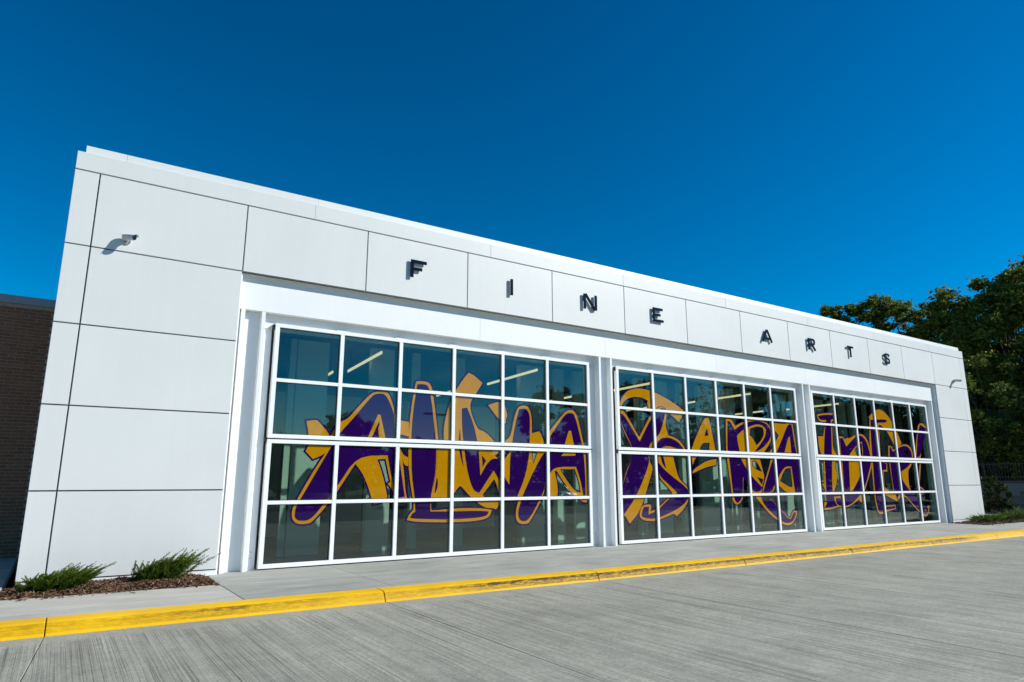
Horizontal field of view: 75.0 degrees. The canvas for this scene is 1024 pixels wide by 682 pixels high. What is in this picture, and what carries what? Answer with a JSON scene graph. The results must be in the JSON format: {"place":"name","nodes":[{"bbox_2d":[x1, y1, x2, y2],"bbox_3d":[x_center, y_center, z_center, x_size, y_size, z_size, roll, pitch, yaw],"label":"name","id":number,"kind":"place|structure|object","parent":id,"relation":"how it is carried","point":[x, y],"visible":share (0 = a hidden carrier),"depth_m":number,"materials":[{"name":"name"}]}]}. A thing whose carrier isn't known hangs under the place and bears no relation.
{"place":"outdoors","nodes":[
{"label":"outdoors","id":0,"kind":"place"},
{"bbox_2d":[5,573,15,588],"bbox_3d":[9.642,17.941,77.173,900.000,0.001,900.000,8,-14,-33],"label":"ground","id":1,"kind":"structure","parent":0,"point":[10,583],"depth_m":11.05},
{"bbox_2d":[819,304,856,322],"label":"oak tree","id":2,"kind":"object","parent":1,"relation":"on","point":[831,312],"visible":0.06,"depth_m":50.42,"materials":[{"name":"green plant"}]},
{"bbox_2d":[832,293,913,331],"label":"oak tree","id":3,"kind":"object","parent":1,"relation":"on","point":[877,312],"visible":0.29,"depth_m":49.63,"materials":[{"name":"green plant"}]},
{"bbox_2d":[869,294,945,341],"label":"oak tree","id":4,"kind":"object","parent":1,"relation":"on","point":[898,320],"visible":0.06,"depth_m":50.90,"materials":[{"name":"green plant"}]},
{"bbox_2d":[905,254,1023,427],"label":"oak tree","id":5,"kind":"object","parent":1,"relation":"on","point":[999,302],"visible":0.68,"depth_m":40.40,"materials":[{"name":"green plant"}]},
{"bbox_2d":[908,309,1022,434],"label":"oak tree","id":6,"kind":"object","parent":1,"relation":"on","point":[919,315],"visible":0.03,"depth_m":42.63,"materials":[{"name":"green plant"}]},
{"bbox_2d":[963,351,1023,480],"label":"maple tree","id":7,"kind":"object","parent":1,"relation":"on","point":[990,422],"visible":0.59,"depth_m":35.12,"materials":[{"name":"green plant"}]},
{"bbox_2d":[973,426,1023,480],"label":"holly tree","id":8,"kind":"object","parent":1,"relation":"on","point":[992,474],"visible":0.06,"depth_m":37.05,"materials":[{"name":"green plant"}]},
{"bbox_2d":[980,476,1016,512],"bbox_3d":[20.100,6.585,27.794,1.379,1.911,1.594,8,-14,-33],"label":"upright shrub","id":9,"kind":"object","parent":1,"relation":"on","point":[994,502],"visible":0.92,"depth_m":27.58,"materials":[{"name":"green plant"}]},
{"bbox_2d":[979,394,1023,480],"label":"maple tree","id":10,"kind":"object","parent":1,"relation":"on","point":[1018,444],"visible":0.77,"depth_m":34.36,"materials":[{"name":"green plant"}]},
{"bbox_2d":[980,481,1023,513],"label":"retaining wall","id":11,"kind":"structure","parent":1,"relation":"on","point":[1016,488],"depth_m":32.65,"materials":[{"name":"grey concrete"}]},
{"bbox_2d":[978,461,1023,480],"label":"picket fence","id":12,"kind":"object","parent":11,"relation":"on","point":[983,464],"visible":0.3,"depth_m":33.42,"materials":[{"name":"black metal"}]},
{"bbox_2d":[0,536,1023,681],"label":"driveway","id":13,"kind":"structure","parent":0,"point":[953,612],"depth_m":6.21,"materials":[{"name":"concrete"}]},
{"bbox_2d":[0,529,1023,640],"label":"kerb","id":14,"kind":"structure","parent":13,"relation":"on","point":[62,625],"depth_m":8.06,"materials":[{"name":"yellow paint"}]},
{"bbox_2d":[0,514,1023,638],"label":"sidewalk","id":15,"kind":"structure","parent":0,"point":[247,584],"depth_m":10.09,"materials":[{"name":"grey concrete"}]},
{"bbox_2d":[0,293,55,572],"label":"brick building","id":16,"kind":"structure","parent":15,"relation":"on","point":[26,323],"depth_m":11.72,"materials":[{"name":"brown brick"}]},
{"bbox_2d":[0,572,219,600],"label":"mulch bed","id":17,"kind":"object","parent":15,"relation":"on","point":[118,584],"visible":0.71,"depth_m":8.05,"materials":[{"name":"brown wood"}]},
{"bbox_2d":[12,562,116,593],"bbox_3d":[-5.267,2.803,7.893,1.039,0.360,0.670,8,-14,-33],"label":"juniper","id":18,"kind":"object","parent":17,"relation":"on","point":[73,577],"visible":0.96,"depth_m":7.79,"materials":[{"name":"green plant"}]},
{"bbox_2d":[129,548,220,580],"bbox_3d":[-4.374,2.923,8.700,1.101,0.429,0.586,8,-14,-33],"label":"juniper","id":19,"kind":"object","parent":17,"relation":"on","point":[171,567],"visible":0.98,"depth_m":8.56,"materials":[{"name":"green plant"}]},
{"bbox_2d":[15,146,984,584],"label":"arts building","id":20,"kind":"structure","parent":15,"relation":"on","point":[215,342],"depth_m":12.19,"materials":[{"name":"white metal"}]},
{"bbox_2d":[122,234,138,244],"bbox_3d":[-5.384,-1.443,9.425,0.283,0.128,0.162,-4,-12,16],"label":"security camera","id":21,"kind":"object","parent":20,"relation":"attached to","point":[127,239],"visible":1,"depth_m":9.37,"materials":[{"name":"white plastic"}]},
{"bbox_2d":[256,323,593,569],"bbox_3d":[-1.081,1.934,12.032,6.562,3.810,0.073,8,-14,-33],"label":"overhead door","id":22,"kind":"structure","parent":20,"relation":"in","point":[336,440],"depth_m":11.64,"materials":[{"name":"white metal"}]},
{"bbox_2d":[290,371,587,525],"bbox_3d":[-0.918,1.938,12.144,6.026,2.844,0.012,8,-14,-33],"label":"window lettering","id":23,"kind":"object","parent":20,"relation":"attached to","point":[372,414],"depth_m":11.88,"materials":[{"name":"gold plastic"}]},
{"bbox_2d":[410,259,889,363],"bbox_3d":[4.969,-0.366,16.360,16.320,0.365,0.055,8,-14,-33],"label":"wall sign","id":24,"kind":"object","parent":20,"relation":"attached to","point":[413,268],"visible":1,"depth_m":14.27,"materials":[{"name":"black metal"}]},
{"bbox_2d":[613,366,807,544],"bbox_3d":[4.959,2.766,15.979,6.585,3.810,0.073,8,-14,-33],"label":"overhead door","id":25,"kind":"structure","parent":20,"relation":"in","point":[654,451],"depth_m":15.66,"materials":[{"name":"white metal"}]},
{"bbox_2d":[619,387,802,525],"bbox_3d":[5.021,2.887,15.998,6.496,3.183,0.012,8,-14,-33],"label":"window lettering","id":26,"kind":"object","parent":20,"relation":"attached to","point":[637,475],"depth_m":15.44,"materials":[{"name":"purple paint"}]},
{"bbox_2d":[816,409,929,516],"bbox_3d":[10.990,3.639,19.916,6.312,3.276,0.010,8,-14,-33],"label":"window lettering","id":27,"kind":"object","parent":20,"relation":"attached to","point":[851,478],"depth_m":19.53,"materials":[{"name":"purple paint"}]},
{"bbox_2d":[810,391,940,530],"bbox_3d":[10.947,3.591,19.893,6.532,3.810,0.073,8,-14,-33],"label":"overhead door","id":28,"kind":"structure","parent":20,"relation":"in","point":[838,457],"depth_m":19.69,"materials":[{"name":"white metal"}]},
{"bbox_2d":[949,518,1023,524],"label":"mulch bed","id":29,"kind":"object","parent":15,"relation":"on","point":[983,522],"visible":0.62,"depth_m":21.16,"materials":[{"name":"brown wood"}]},
{"bbox_2d":[966,512,1014,521],"bbox_3d":[15.587,5.745,21.798,1.564,0.375,1.884,-6,-13,27],"label":"juniper","id":30,"kind":"object","parent":29,"relation":"on","point":[991,517],"visible":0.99,"depth_m":21.51,"materials":[{"name":"green plant"}]},
{"bbox_2d":[987,509,1023,519],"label":"juniper","id":31,"kind":"object","parent":29,"relation":"on","point":[1019,515],"visible":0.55,"depth_m":22.60,"materials":[{"name":"green plant"}]},
{"bbox_2d":[994,505,1023,513],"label":"juniper","id":32,"kind":"object","parent":29,"relation":"on","point":[1017,510],"visible":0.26,"depth_m":23.91,"materials":[{"name":"green plant"}]},
{"bbox_2d":[0,0,1023,341],"label":"sky","id":33,"kind":"structure","parent":0,"point":[799,155],"materials":[{"name":"blue"}]}
]}

